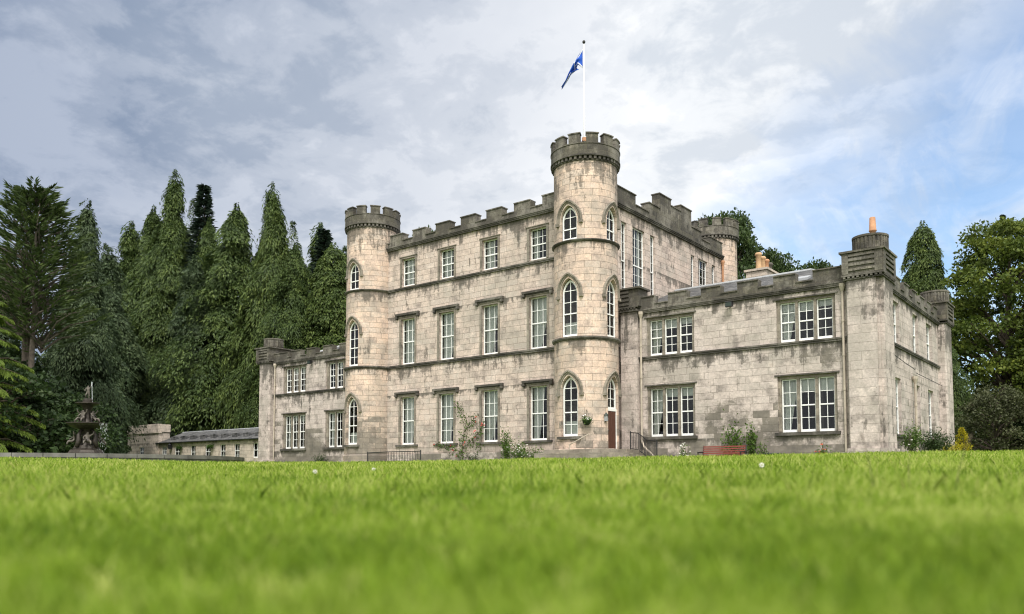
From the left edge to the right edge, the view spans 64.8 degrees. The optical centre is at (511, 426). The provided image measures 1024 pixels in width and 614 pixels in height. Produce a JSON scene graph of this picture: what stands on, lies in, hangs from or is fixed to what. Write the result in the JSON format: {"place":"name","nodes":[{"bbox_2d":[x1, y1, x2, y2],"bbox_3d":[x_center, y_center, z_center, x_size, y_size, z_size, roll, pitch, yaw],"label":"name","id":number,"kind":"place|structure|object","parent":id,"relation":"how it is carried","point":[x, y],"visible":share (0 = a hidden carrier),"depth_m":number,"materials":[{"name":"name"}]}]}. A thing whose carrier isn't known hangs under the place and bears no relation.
{"place":"outdoors","nodes":[
{"label":"outdoors","id":0,"kind":"place"},
{"bbox_2d":[0,449,1023,613],"bbox_3d":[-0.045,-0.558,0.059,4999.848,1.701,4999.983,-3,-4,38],"label":"lawn ground","id":1,"kind":"structure","parent":0,"point":[493,601],"depth_m":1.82,"materials":[{"name":"green plant"}]},
{"bbox_2d":[0,301,45,452],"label":"cedar tree","id":2,"kind":"object","parent":1,"relation":"on","point":[5,374],"visible":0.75,"depth_m":53.22,"materials":[{"name":"green plant"}]},
{"bbox_2d":[0,254,49,396],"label":"cypress tree","id":3,"kind":"object","parent":1,"relation":"on","point":[5,337],"visible":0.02,"depth_m":71.82,"materials":[{"name":"green plant"}]},
{"bbox_2d":[0,342,81,440],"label":"laurel bush","id":4,"kind":"object","parent":1,"relation":"on","point":[13,353],"visible":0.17,"depth_m":62.22,"materials":[{"name":"green plant"}]},
{"bbox_2d":[0,365,96,452],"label":"laurel bush","id":5,"kind":"object","parent":1,"relation":"on","point":[57,433],"visible":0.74,"depth_m":55.78,"materials":[{"name":"green plant"}]},
{"bbox_2d":[0,176,114,424],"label":"cedar tree","id":6,"kind":"object","parent":1,"relation":"on","point":[28,286],"visible":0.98,"depth_m":60.86,"materials":[{"name":"green plant"}]},
{"bbox_2d":[15,391,129,453],"bbox_3d":[-35.311,0.519,63.258,9.790,6.617,9.916,2,-4,-25],"label":"laurel bush","id":7,"kind":"object","parent":1,"relation":"on","point":[68,404],"visible":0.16,"depth_m":61.98,"materials":[{"name":"green plant"}]},
{"bbox_2d":[66,382,107,457],"bbox_3d":[-26.874,-0.196,51.018,2.393,5.258,2.393,2,-4,-29],"label":"fountain","id":8,"kind":"object","parent":1,"relation":"on","point":[87,426],"visible":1,"depth_m":50.59,"materials":[{"name":"weathered stone"},{"name":"stone"},{"name":"water"}]},
{"bbox_2d":[48,198,131,453],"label":"cypress tree","id":9,"kind":"object","parent":1,"relation":"on","point":[81,365],"visible":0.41,"depth_m":73.32,"materials":[{"name":"green plant"}]},
{"bbox_2d":[39,246,147,453],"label":"cypress tree","id":10,"kind":"object","parent":1,"relation":"on","point":[116,362],"visible":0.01,"depth_m":85.36,"materials":[{"name":"green plant"}]},
{"bbox_2d":[100,220,143,331],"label":"cypress tree","id":11,"kind":"object","parent":1,"relation":"on","point":[128,246],"visible":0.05,"depth_m":119.19,"materials":[{"name":"green plant"}]},
{"bbox_2d":[0,453,244,461],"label":"pool wall","id":12,"kind":"structure","parent":1,"relation":"on","point":[168,457],"depth_m":43.80,"materials":[{"name":"grey stone"}]},
{"bbox_2d":[99,247,162,444],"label":"cypress tree","id":13,"kind":"object","parent":1,"relation":"on","point":[136,363],"visible":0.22,"depth_m":99.51,"materials":[{"name":"green plant"}]},
{"bbox_2d":[118,204,164,384],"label":"cypress tree","id":14,"kind":"object","parent":1,"relation":"on","point":[152,220],"visible":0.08,"depth_m":116.66,"materials":[{"name":"green plant"}]},
{"bbox_2d":[119,220,187,411],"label":"cypress tree","id":15,"kind":"object","parent":1,"relation":"on","point":[169,270],"visible":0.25,"depth_m":110.89,"materials":[{"name":"green plant"}]},
{"bbox_2d":[127,168,195,396],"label":"cypress tree","id":16,"kind":"object","parent":1,"relation":"on","point":[174,203],"visible":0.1,"depth_m":116.38,"materials":[{"name":"green plant"}]},
{"bbox_2d":[138,254,229,436],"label":"cypress tree","id":17,"kind":"object","parent":1,"relation":"on","point":[193,271],"visible":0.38,"depth_m":102.24,"materials":[{"name":"green plant"}]},
{"bbox_2d":[154,217,225,387],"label":"cypress tree","id":18,"kind":"object","parent":1,"relation":"on","point":[207,238],"visible":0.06,"depth_m":112.52,"materials":[{"name":"green plant"}]},
{"bbox_2d":[127,424,258,461],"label":"cottage","id":19,"kind":"structure","parent":1,"relation":"on","point":[241,442],"depth_m":85.90,"materials":[{"name":"stone"}]},
{"bbox_2d":[181,183,217,280],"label":"fir tree","id":20,"kind":"object","parent":1,"relation":"on","point":[200,222],"visible":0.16,"depth_m":115.47,"materials":[{"name":"green plant"}]},
{"bbox_2d":[148,202,268,436],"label":"cypress tree","id":21,"kind":"object","parent":1,"relation":"on","point":[228,272],"visible":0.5,"depth_m":100.59,"materials":[{"name":"green plant"}]},
{"bbox_2d":[216,181,287,429],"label":"cypress tree","id":22,"kind":"object","parent":1,"relation":"on","point":[269,201],"visible":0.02,"depth_m":108.24,"materials":[{"name":"green plant"}]},
{"bbox_2d":[210,195,299,429],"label":"cypress tree","id":23,"kind":"object","parent":1,"relation":"on","point":[274,252],"visible":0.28,"depth_m":98.86,"materials":[{"name":"green plant"}]},
{"bbox_2d":[229,242,329,428],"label":"cypress tree","id":24,"kind":"object","parent":1,"relation":"on","point":[296,274],"visible":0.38,"depth_m":94.89,"materials":[{"name":"green plant"}]},
{"bbox_2d":[297,222,322,296],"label":"cypress tree","id":25,"kind":"object","parent":1,"relation":"on","point":[312,252],"visible":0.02,"depth_m":123.58,"materials":[{"name":"green plant"}]},
{"bbox_2d":[304,228,335,296],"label":"fir tree","id":26,"kind":"object","parent":1,"relation":"on","point":[323,242],"visible":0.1,"depth_m":104.32,"materials":[{"name":"green plant"}]},
{"bbox_2d":[301,242,346,352],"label":"cypress tree","id":27,"kind":"object","parent":1,"relation":"on","point":[327,308],"visible":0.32,"depth_m":94.40,"materials":[{"name":"green plant"}]},
{"bbox_2d":[367,450,420,461],"bbox_3d":[-7.291,1.974,48.235,5.188,0.990,0.507,-3,-5,44],"label":"area railing","id":28,"kind":"object","parent":1,"relation":"on","point":[378,456],"visible":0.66,"depth_m":47.88,"materials":[{"name":"black metal"}]},
{"bbox_2d":[461,445,479,460],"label":"leafy shrub","id":29,"kind":"object","parent":1,"relation":"on","point":[474,457],"visible":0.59,"depth_m":46.09,"materials":[{"name":"green plant"}]},
{"bbox_2d":[499,426,511,458],"bbox_3d":[-0.315,1.139,44.244,0.811,2.527,0.979,1,-4,-15],"label":"leafy shrub","id":30,"kind":"object","parent":1,"relation":"on","point":[505,454],"visible":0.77,"depth_m":44.20,"materials":[{"name":"green plant"}]},
{"bbox_2d":[502,436,529,458],"bbox_3d":[0.365,1.452,43.492,1.601,1.834,1.573,-1,-4,21],"label":"leafy shrub","id":31,"kind":"object","parent":1,"relation":"on","point":[518,452],"visible":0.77,"depth_m":43.34,"materials":[{"name":"green plant"}]},
{"bbox_2d":[518,443,543,457],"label":"leafy shrub","id":32,"kind":"object","parent":1,"relation":"on","point":[533,451],"visible":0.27,"depth_m":42.27,"materials":[{"name":"green plant"}]},
{"bbox_2d":[255,131,954,461],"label":"castle","id":33,"kind":"structure","parent":1,"relation":"on","point":[593,288],"depth_m":44.32,"materials":[{"name":"stone"}]},
{"bbox_2d":[286,416,290,448],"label":"window","id":34,"kind":"structure","parent":33,"relation":"in","point":[289,440],"depth_m":61.55,"materials":[{"name":"white paint"}]},
{"bbox_2d":[287,369,291,392],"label":"window","id":35,"kind":"structure","parent":33,"relation":"in","point":[290,386],"depth_m":61.70,"materials":[{"name":"white paint"}]},
{"bbox_2d":[293,415,297,448],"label":"window","id":36,"kind":"structure","parent":33,"relation":"in","point":[296,417],"depth_m":61.03,"materials":[{"name":"white paint"}]},
{"bbox_2d":[300,415,304,447],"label":"window","id":37,"kind":"structure","parent":33,"relation":"in","point":[303,416],"depth_m":60.52,"materials":[{"name":"white paint"}]},
{"bbox_2d":[329,413,334,446],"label":"window","id":38,"kind":"structure","parent":33,"relation":"in","point":[333,414],"depth_m":58.47,"materials":[{"name":"white paint"}]},
{"bbox_2d":[330,363,334,388],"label":"window","id":39,"kind":"structure","parent":33,"relation":"in","point":[331,363],"depth_m":58.54,"materials":[{"name":"white paint"}]},
{"bbox_2d":[337,412,341,446],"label":"window","id":40,"kind":"structure","parent":33,"relation":"in","point":[340,429],"depth_m":57.81,"materials":[{"name":"white paint"}]},
{"bbox_2d":[338,362,342,387],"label":"window","id":41,"kind":"structure","parent":33,"relation":"in","point":[341,363],"depth_m":58.13,"materials":[{"name":"white paint"}]},
{"bbox_2d":[343,398,359,446],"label":"window","id":42,"kind":"structure","parent":33,"relation":"in","point":[353,435],"depth_m":52.30,"materials":[{"name":"white paint"}]},
{"bbox_2d":[350,322,357,365],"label":"window","id":43,"kind":"structure","parent":33,"relation":"in","point":[351,330],"depth_m":52.70,"materials":[{"name":"white paint"}]},
{"bbox_2d":[350,264,358,289],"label":"window","id":44,"kind":"structure","parent":33,"relation":"in","point":[355,265],"depth_m":52.92,"materials":[{"name":"white paint"}]},
{"bbox_2d":[395,397,417,446],"bbox_3d":[-6.548,-0.272,51.259,1.960,3.160,0.506,-3,-4,38],"label":"window","id":45,"kind":"structure","parent":33,"relation":"in","point":[409,401],"depth_m":51.54,"materials":[{"name":"white paint"}]},
{"bbox_2d":[403,318,414,364],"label":"window","id":46,"kind":"structure","parent":33,"relation":"in","point":[410,323],"depth_m":51.85,"materials":[{"name":"white paint"}]},
{"bbox_2d":[404,258,414,286],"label":"window","id":47,"kind":"structure","parent":33,"relation":"in","point":[410,264],"depth_m":52.16,"materials":[{"name":"white paint"}]},
{"bbox_2d":[435,394,457,445],"bbox_3d":[-3.915,-0.397,49.191,1.960,3.160,0.506,-3,-4,38],"label":"window","id":48,"kind":"structure","parent":33,"relation":"in","point":[447,419],"depth_m":49.47,"materials":[{"name":"white paint"}]},
{"bbox_2d":[441,312,453,359],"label":"window","id":49,"kind":"structure","parent":33,"relation":"in","point":[448,325],"depth_m":49.80,"materials":[{"name":"white paint"}]},
{"bbox_2d":[442,249,453,278],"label":"window","id":50,"kind":"structure","parent":33,"relation":"in","point":[448,254],"depth_m":50.05,"materials":[{"name":"white paint"}]},
{"bbox_2d":[432,400,484,459],"bbox_3d":[-3.275,0.334,48.142,4.490,3.866,0.498,-3,-4,38],"label":"climbing rose","id":51,"kind":"object","parent":33,"relation":"attached to","point":[464,430],"visible":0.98,"depth_m":47.83,"materials":[{"name":"green plant"}]},
{"bbox_2d":[476,390,501,444],"bbox_3d":[-1.203,-0.526,47.062,1.960,3.160,0.506,-3,-4,38],"label":"window","id":52,"kind":"structure","parent":33,"relation":"in","point":[491,395],"depth_m":47.33,"materials":[{"name":"white paint"}]},
{"bbox_2d":[484,304,497,354],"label":"window","id":53,"kind":"structure","parent":33,"relation":"in","point":[491,311],"depth_m":47.70,"materials":[{"name":"white paint"}]},
{"bbox_2d":[484,239,497,269],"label":"window","id":54,"kind":"structure","parent":33,"relation":"in","point":[491,253],"depth_m":47.99,"materials":[{"name":"white paint"}]},
{"bbox_2d":[523,386,552,442],"bbox_3d":[1.548,-0.657,44.902,1.960,3.160,0.506,-3,-4,38],"label":"window","id":55,"kind":"structure","parent":33,"relation":"in","point":[539,391],"depth_m":45.21,"materials":[{"name":"white paint"}]},
{"bbox_2d":[531,227,545,260],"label":"window","id":56,"kind":"structure","parent":33,"relation":"in","point":[537,232],"depth_m":45.84,"materials":[{"name":"white paint"}]},
{"bbox_2d":[531,296,546,348],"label":"window","id":57,"kind":"structure","parent":33,"relation":"in","point":[540,305],"depth_m":45.51,"materials":[{"name":"white paint"}]},
{"bbox_2d":[557,377,581,439],"bbox_3d":[2.965,-0.922,41.019,1.360,3.180,0.460,-3,-4,38],"label":"window","id":58,"kind":"structure","parent":33,"relation":"in","point":[571,426],"depth_m":41.10,"materials":[{"name":"white paint"}]},
{"bbox_2d":[563,280,576,336],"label":"window","id":59,"kind":"structure","parent":33,"relation":"in","point":[569,329],"depth_m":41.48,"materials":[{"name":"white paint"}]},
{"bbox_2d":[563,208,576,240],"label":"window","id":60,"kind":"structure","parent":33,"relation":"in","point":[569,209],"depth_m":41.67,"materials":[{"name":"white paint"}]},
{"bbox_2d":[581,40,585,141],"bbox_3d":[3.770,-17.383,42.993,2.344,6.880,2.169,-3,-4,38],"label":"flagpole","id":61,"kind":"object","parent":33,"relation":"on","point":[583,137],"visible":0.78,"depth_m":43.23,"materials":[{"name":"white metal"}]},
{"bbox_2d":[561,49,582,88],"bbox_3d":[3.222,-19.244,43.367,1.162,2.140,0.524,0,-3,0],"label":"flag","id":62,"kind":"object","parent":61,"relation":"hanging from","point":[577,62],"visible":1,"depth_m":43.36,"materials":[{"name":"fabric"}]},
{"bbox_2d":[580,410,593,424],"bbox_3d":[3.721,-0.436,40.229,0.732,0.795,0.612,-1,-4,14],"label":"hanging basket","id":63,"kind":"object","parent":33,"relation":"attached to","point":[586,420],"visible":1,"depth_m":40.08,"materials":[{"name":"green plant"}]},
{"bbox_2d":[607,209,613,240],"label":"window","id":64,"kind":"structure","parent":33,"relation":"in","point":[610,212],"depth_m":42.09,"materials":[{"name":"white paint"}]},
{"bbox_2d":[607,282,614,336],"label":"window","id":65,"kind":"structure","parent":33,"relation":"in","point":[610,284],"depth_m":41.87,"materials":[{"name":"white paint"}]},
{"bbox_2d":[608,379,615,408],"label":"window","id":66,"kind":"structure","parent":33,"relation":"in","point":[611,380],"depth_m":41.59,"materials":[{"name":"white paint"}]},
{"bbox_2d":[608,411,615,448],"bbox_3d":[5.082,0.198,41.233,0.140,1.950,0.880,-3,-4,38],"label":"door","id":67,"kind":"structure","parent":33,"relation":"in","point":[611,414],"depth_m":41.27,"materials":[{"name":"brown paint"}]},
{"bbox_2d":[621,222,624,287],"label":"window","id":68,"kind":"structure","parent":33,"relation":"in","point":[623,242],"depth_m":44.63,"materials":[{"name":"white paint"}]},
{"bbox_2d":[632,228,642,286],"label":"window","id":69,"kind":"structure","parent":33,"relation":"in","point":[637,265],"depth_m":46.19,"materials":[{"name":"white paint"}]},
{"bbox_2d":[630,431,657,455],"bbox_3d":[6.630,1.096,40.511,0.138,1.810,2.617,1,-4,-21],"label":"iron railing","id":70,"kind":"object","parent":33,"relation":"attached to","point":[655,453],"visible":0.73,"depth_m":40.51,"materials":[{"name":"grey metal"}]},
{"bbox_2d":[650,236,652,294],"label":"window","id":71,"kind":"structure","parent":33,"relation":"in","point":[650,236],"depth_m":47.18,"materials":[{"name":"white paint"}]},
{"bbox_2d":[651,320,661,355],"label":"window","id":72,"kind":"structure","parent":33,"relation":"in","point":[656,326],"depth_m":42.51,"materials":[{"name":"white paint"}]},
{"bbox_2d":[651,389,662,436],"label":"window","id":73,"kind":"structure","parent":33,"relation":"in","point":[656,394],"depth_m":42.29,"materials":[{"name":"white paint"}]},
{"bbox_2d":[665,318,676,353],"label":"window","id":74,"kind":"structure","parent":33,"relation":"in","point":[669,323],"depth_m":41.97,"materials":[{"name":"white paint"}]},
{"bbox_2d":[666,388,677,435],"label":"window","id":75,"kind":"structure","parent":33,"relation":"in","point":[672,392],"depth_m":41.74,"materials":[{"name":"white paint"}]},
{"bbox_2d":[680,316,692,352],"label":"window","id":76,"kind":"structure","parent":33,"relation":"in","point":[685,320],"depth_m":41.43,"materials":[{"name":"white paint"}]},
{"bbox_2d":[681,386,693,435],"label":"window","id":77,"kind":"structure","parent":33,"relation":"in","point":[687,391],"depth_m":41.19,"materials":[{"name":"white paint"}]},
{"bbox_2d":[698,259,705,285],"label":"window","id":78,"kind":"structure","parent":33,"relation":"in","point":[704,270],"depth_m":52.76,"materials":[{"name":"white paint"}]},
{"bbox_2d":[780,302,795,342],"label":"window","id":79,"kind":"structure","parent":33,"relation":"in","point":[787,310],"depth_m":38.22,"materials":[{"name":"white paint"}]},
{"bbox_2d":[782,379,797,432],"bbox_3d":[13.105,-0.955,37.909,0.720,2.490,0.216,-3,-4,38],"label":"window","id":80,"kind":"structure","parent":33,"relation":"in","point":[789,386],"depth_m":38.02,"materials":[{"name":"white paint"}]},
{"bbox_2d":[798,300,813,340],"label":"window","id":81,"kind":"structure","parent":33,"relation":"in","point":[803,306],"depth_m":37.64,"materials":[{"name":"white paint"}]},
{"bbox_2d":[800,378,815,431],"bbox_3d":[13.759,-0.988,37.367,0.720,2.490,0.170,-3,-4,38],"label":"window","id":82,"kind":"structure","parent":33,"relation":"in","point":[806,384],"depth_m":37.43,"materials":[{"name":"white paint"}]},
{"bbox_2d":[817,297,832,338],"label":"window","id":83,"kind":"structure","parent":33,"relation":"in","point":[825,302],"depth_m":37.12,"materials":[{"name":"white paint"}]},
{"bbox_2d":[819,376,834,430],"bbox_3d":[14.427,-1.020,36.842,0.720,2.490,0.170,-3,-4,38],"label":"window","id":84,"kind":"structure","parent":33,"relation":"in","point":[825,383],"depth_m":36.91,"materials":[{"name":"white paint"}]},
{"bbox_2d":[893,303,895,341],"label":"window","id":85,"kind":"structure","parent":33,"relation":"in","point":[894,313],"depth_m":38.99,"materials":[{"name":"white paint"}]},
{"bbox_2d":[895,378,902,437],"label":"window","id":86,"kind":"structure","parent":33,"relation":"in","point":[898,434],"depth_m":38.74,"materials":[{"name":"white paint"}]},
{"bbox_2d":[912,316,915,352],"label":"window","id":87,"kind":"structure","parent":33,"relation":"in","point":[913,317],"depth_m":42.23,"materials":[{"name":"white paint"}]},
{"bbox_2d":[928,391,931,436],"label":"window","id":88,"kind":"structure","parent":33,"relation":"in","point":[929,392],"depth_m":44.68,"materials":[{"name":"white paint"}]},
{"bbox_2d":[676,443,690,455],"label":"flower clump","id":89,"kind":"object","parent":1,"relation":"on","point":[683,453],"visible":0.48,"depth_m":40.13,"materials":[{"name":"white plant"}]},
{"bbox_2d":[696,212,743,278],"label":"oak tree","id":90,"kind":"object","parent":1,"relation":"on","point":[709,221],"visible":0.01,"depth_m":87.63,"materials":[{"name":"green plant"}]},
{"bbox_2d":[697,445,746,455],"bbox_3d":[9.872,1.437,37.918,2.178,1.111,0.736,-3,-4,38],"label":"park bench","id":91,"kind":"object","parent":1,"relation":"on","point":[741,452],"visible":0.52,"depth_m":38.10,"materials":[{"name":"red paint"}]},
{"bbox_2d":[720,409,745,454],"bbox_3d":[10.592,0.579,38.885,1.401,2.916,1.764,-3,-4,38],"label":"shrub","id":92,"kind":"object","parent":1,"relation":"on","point":[733,439],"visible":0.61,"depth_m":38.80,"materials":[{"name":"green plant"}]},
{"bbox_2d":[710,207,766,279],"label":"oak tree","id":93,"kind":"object","parent":1,"relation":"on","point":[746,260],"visible":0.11,"depth_m":83.16,"materials":[{"name":"green plant"}]},
{"bbox_2d":[743,419,760,455],"bbox_3d":[11.388,0.826,38.366,0.762,2.355,1.016,-3,-4,38],"label":"shrub","id":94,"kind":"object","parent":1,"relation":"on","point":[752,441],"visible":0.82,"depth_m":38.30,"materials":[{"name":"green plant"}]},
{"bbox_2d":[762,247,803,272],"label":"oak tree","id":95,"kind":"object","parent":1,"relation":"on","point":[780,265],"visible":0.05,"depth_m":84.34,"materials":[{"name":"green plant"}]},
{"bbox_2d":[800,256,832,269],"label":"oak tree","id":96,"kind":"object","parent":1,"relation":"on","point":[819,265],"depth_m":95.36,"materials":[{"name":"green plant"}]},
{"bbox_2d":[897,419,926,451],"bbox_3d":[18.388,0.538,37.231,1.345,1.788,1.104,-3,-4,38],"label":"leafy shrub","id":97,"kind":"object","parent":1,"relation":"on","point":[915,437],"visible":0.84,"depth_m":37.10,"materials":[{"name":"green plant"}]},
{"bbox_2d":[900,220,952,301],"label":"cypress tree","id":98,"kind":"object","parent":1,"relation":"on","point":[925,271],"visible":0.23,"depth_m":70.84,"materials":[{"name":"green plant"}]},
{"bbox_2d":[919,426,958,451],"bbox_3d":[21.187,0.765,40.366,2.202,1.589,1.905,1,-4,-23],"label":"leafy shrub","id":99,"kind":"object","parent":1,"relation":"on","point":[931,443],"visible":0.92,"depth_m":40.10,"materials":[{"name":"green plant"}]},
{"bbox_2d":[940,441,967,451],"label":"flower clump","id":100,"kind":"object","parent":1,"relation":"on","point":[953,446],"visible":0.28,"depth_m":44.07,"materials":[{"name":"yellow plant"}]},
{"bbox_2d":[955,427,973,450],"bbox_3d":[27.961,1.000,49.988,1.610,1.922,1.620,-3,-4,38],"label":"golden conifer","id":101,"kind":"object","parent":1,"relation":"on","point":[964,439],"visible":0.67,"depth_m":49.89,"materials":[{"name":"yellow plant"}]},
{"bbox_2d":[952,348,989,449],"bbox_3d":[33.170,-2.559,62.359,6.881,13.769,6.491,1,-4,-19],"label":"cypress tree","id":102,"kind":"object","parent":1,"relation":"on","point":[959,392],"visible":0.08,"depth_m":60.43,"materials":[{"name":"green plant"}]},
{"bbox_2d":[940,216,1023,450],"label":"lime tree","id":103,"kind":"object","parent":1,"relation":"on","point":[974,321],"visible":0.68,"depth_m":64.30,"materials":[{"name":"green plant"}]},
{"bbox_2d":[954,382,1023,451],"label":"evergreen bush","id":104,"kind":"object","parent":1,"relation":"on","point":[999,409],"visible":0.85,"depth_m":55.01,"materials":[{"name":"green plant"}]},
{"bbox_2d":[994,214,1016,355],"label":"fir tree","id":105,"kind":"object","parent":1,"relation":"on","point":[1002,303],"visible":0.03,"depth_m":80.08,"materials":[{"name":"green plant"}]},
{"bbox_2d":[991,296,1023,436],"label":"lime tree","id":106,"kind":"object","parent":1,"relation":"on","point":[1021,380],"visible":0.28,"depth_m":62.60,"materials":[{"name":"green plant"}]},
{"bbox_2d":[1006,419,1023,446],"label":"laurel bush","id":107,"kind":"object","parent":1,"relation":"on","point":[1019,424],"visible":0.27,"depth_m":55.48,"materials":[{"name":"green plant"}]},
{"bbox_2d":[0,0,1023,393],"label":"sky","id":108,"kind":"structure","parent":0,"point":[814,120],"materials":[{"name":"blue"}]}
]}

